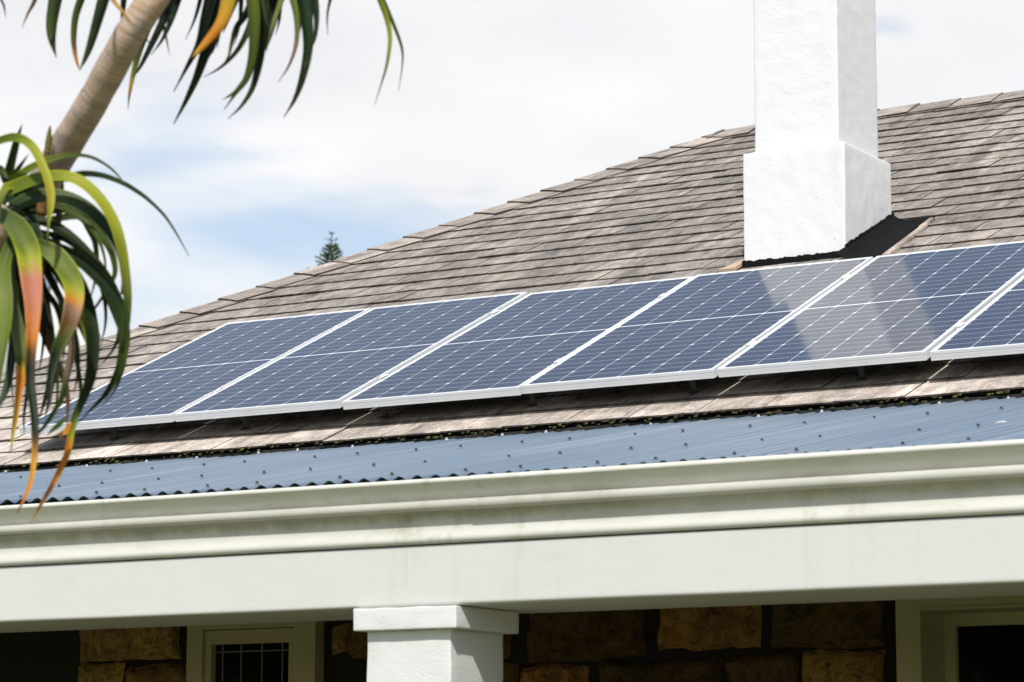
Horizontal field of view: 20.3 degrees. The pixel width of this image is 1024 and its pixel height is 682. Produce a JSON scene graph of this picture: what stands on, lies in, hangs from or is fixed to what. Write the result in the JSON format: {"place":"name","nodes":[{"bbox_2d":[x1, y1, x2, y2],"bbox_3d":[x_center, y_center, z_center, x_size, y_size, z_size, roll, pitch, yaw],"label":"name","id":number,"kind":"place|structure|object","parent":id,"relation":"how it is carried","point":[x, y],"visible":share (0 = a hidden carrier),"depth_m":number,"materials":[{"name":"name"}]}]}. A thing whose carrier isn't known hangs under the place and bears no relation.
{"place":"outdoors","nodes":[
{"label":"outdoors","id":0,"kind":"place"},
{"bbox_2d":[2,272,101,371],"bbox_3d":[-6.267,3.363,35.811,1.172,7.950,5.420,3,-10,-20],"label":"neighbour house","id":1,"kind":"structure","parent":0,"point":[56,329],"depth_m":33.99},
{"bbox_2d":[0,0,1023,337],"label":"sky","id":2,"kind":"structure","parent":0,"point":[496,102],"materials":[{"name":"white"}]},
{"label":"ground","id":3,"kind":"structure","parent":0,"visible":0},
{"bbox_2d":[0,0,403,521],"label":"tree aloe","id":4,"kind":"object","parent":3,"relation":"on","point":[32,253],"visible":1,"depth_m":7.15,"materials":[{"name":"green plant"}]},
{"bbox_2d":[306,232,343,268],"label":"pine tree","id":5,"kind":"object","parent":3,"relation":"on","point":[325,255],"visible":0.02,"depth_m":119.71,"materials":[{"name":"green plant"}]},
{"bbox_2d":[0,0,1023,681],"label":"house","id":6,"kind":"structure","parent":3,"relation":"on","point":[834,524],"depth_m":12.24,"materials":[{"name":"stone"}]},
{"bbox_2d":[0,630,79,681],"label":"door","id":7,"kind":"structure","parent":6,"relation":"in","point":[38,656],"depth_m":14.86,"materials":[{"name":"metal"}]},
{"bbox_2d":[108,427,118,440],"bbox_3d":[-2.044,0.461,14.648,0.040,0.100,0.052,-5,-11,31],"label":"roof bracket","id":8,"kind":"object","parent":6,"relation":"attached to","point":[114,433],"visible":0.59,"depth_m":14.65,"materials":[{"name":"black metal"}]},
{"bbox_2d":[239,416,248,429],"bbox_3d":[-1.336,0.394,14.224,0.040,0.100,0.052,-5,-11,31],"label":"roof bracket","id":9,"kind":"object","parent":6,"relation":"attached to","point":[245,423],"visible":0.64,"depth_m":14.22,"materials":[{"name":"black metal"}]},
{"bbox_2d":[186,621,323,681],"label":"window","id":10,"kind":"structure","parent":6,"relation":"in","point":[283,651],"depth_m":13.90,"materials":[{"name":"beige paint"}]},
{"bbox_2d":[378,406,388,418],"bbox_3d":[-0.624,0.327,13.799,0.040,0.100,0.052,-5,-11,31],"label":"roof bracket","id":11,"kind":"object","parent":6,"relation":"attached to","point":[384,412],"visible":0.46,"depth_m":13.80,"materials":[{"name":"black metal"}]},
{"bbox_2d":[526,393,536,406],"bbox_3d":[0.090,0.260,13.372,0.040,0.100,0.052,-5,-11,31],"label":"roof bracket","id":12,"kind":"object","parent":6,"relation":"on","point":[532,399],"visible":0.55,"depth_m":13.37,"materials":[{"name":"black metal"}]},
{"bbox_2d":[687,380,697,393],"bbox_3d":[0.817,0.192,12.937,0.040,0.100,0.052,-5,-11,31],"label":"roof bracket","id":13,"kind":"object","parent":6,"relation":"attached to","point":[693,385],"visible":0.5,"depth_m":12.94,"materials":[{"name":"black metal"}]},
{"bbox_2d":[855,366,866,380],"bbox_3d":[1.527,0.125,12.512,0.040,0.100,0.052,-5,-11,31],"label":"roof bracket","id":14,"kind":"object","parent":6,"relation":"attached to","point":[861,372],"visible":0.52,"depth_m":12.51,"materials":[{"name":"black metal"}]},
{"bbox_2d":[895,595,1023,681],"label":"window","id":15,"kind":"structure","parent":6,"relation":"in","point":[964,639],"depth_m":12.15,"materials":[{"name":"beige paint"}]},
{"bbox_3d":[0.896,-0.182,14.447,6.080,0.055,0.051,-5,-11,31],"label":"rail","id":16,"kind":"object","parent":6,"relation":"attached to","visible":0},
{"bbox_2d":[489,310,498,315],"bbox_3d":[-0.091,-0.134,15.022,0.038,0.065,0.073,-5,-11,31],"label":"panel clamp","id":17,"kind":"object","parent":16,"relation":"attached to","point":[493,312],"visible":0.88,"depth_m":15.01,"materials":[{"name":"silver metal"}]},
{"bbox_2d":[840,274,850,279],"bbox_3d":[1.637,-0.296,13.988,0.038,0.065,0.073,-5,-11,31],"label":"panel clamp","id":18,"kind":"object","parent":16,"relation":"attached to","point":[843,277],"visible":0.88,"depth_m":13.97,"materials":[{"name":"silver metal"}]},
{"bbox_3d":[0.353,0.144,13.487,6.080,0.055,0.051,-5,-11,31],"label":"rail","id":19,"kind":"object","parent":6,"relation":"attached to","visible":0},
{"bbox_2d":[18,308,370,434],"bbox_3d":[-1.663,0.150,15.314,0.992,0.841,1.784,-5,-11,31],"label":"solar panel","id":20,"kind":"object","parent":19,"relation":"attached to","point":[165,388],"visible":0.97,"depth_m":15.23,"materials":[{"name":"blue glass"}]},
{"bbox_2d":[174,292,526,421],"bbox_3d":[-0.798,0.069,14.797,0.992,0.841,1.784,-5,-11,31],"label":"solar panel","id":21,"kind":"object","parent":19,"relation":"attached to","point":[333,368],"visible":0.99,"depth_m":14.65,"materials":[{"name":"blue glass"}]},
{"bbox_2d":[377,374,387,380],"bbox_3d":[-0.635,0.192,14.062,0.038,0.065,0.073,-5,-11,31],"label":"panel clamp","id":22,"kind":"object","parent":19,"relation":"attached to","point":[380,377],"visible":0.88,"depth_m":14.05,"materials":[{"name":"silver metal"}]},
{"bbox_2d":[342,276,694,409],"bbox_3d":[0.069,-0.004,14.281,0.992,0.841,1.784,-5,-11,31],"label":"solar panel","id":23,"kind":"object","parent":19,"relation":"attached to","point":[511,349],"visible":0.91,"depth_m":14.14,"materials":[{"name":"blue glass"}]},
{"bbox_2d":[553,358,565,363],"bbox_3d":[0.231,0.111,13.545,0.038,0.065,0.073,-5,-11,31],"label":"panel clamp","id":24,"kind":"object","parent":19,"relation":"attached to","point":[559,360],"visible":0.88,"depth_m":13.53,"materials":[{"name":"silver metal"}]},
{"bbox_2d":[522,257,872,393],"bbox_3d":[0.931,-0.089,13.764,0.992,0.841,1.784,-5,-11,31],"label":"solar panel","id":25,"kind":"object","parent":19,"relation":"attached to","point":[703,326],"visible":0.96,"depth_m":13.62,"materials":[{"name":"blue glass"}]},
{"bbox_2d":[745,341,756,346],"bbox_3d":[1.094,0.030,13.028,0.038,0.065,0.073,-5,-11,31],"label":"panel clamp","id":26,"kind":"object","parent":19,"relation":"attached to","point":[748,344],"visible":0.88,"depth_m":13.02,"materials":[{"name":"silver metal"}]},
{"bbox_2d":[717,241,1023,376],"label":"solar panel","id":27,"kind":"object","parent":19,"relation":"attached to","point":[901,307],"visible":0.99,"depth_m":13.06,"materials":[{"name":"blue glass"}]},
{"bbox_2d":[953,322,964,329],"bbox_3d":[1.962,-0.052,12.510,0.038,0.065,0.073,-5,-11,31],"label":"panel clamp","id":28,"kind":"object","parent":19,"relation":"attached to","point":[957,325],"visible":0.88,"depth_m":12.49,"materials":[{"name":"silver metal"}]},
{"bbox_2d":[930,275,1023,360],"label":"solar panel","id":29,"kind":"object","parent":19,"relation":"attached to","point":[995,327],"visible":1,"depth_m":12.29,"materials":[{"name":"blue glass"}]}
]}

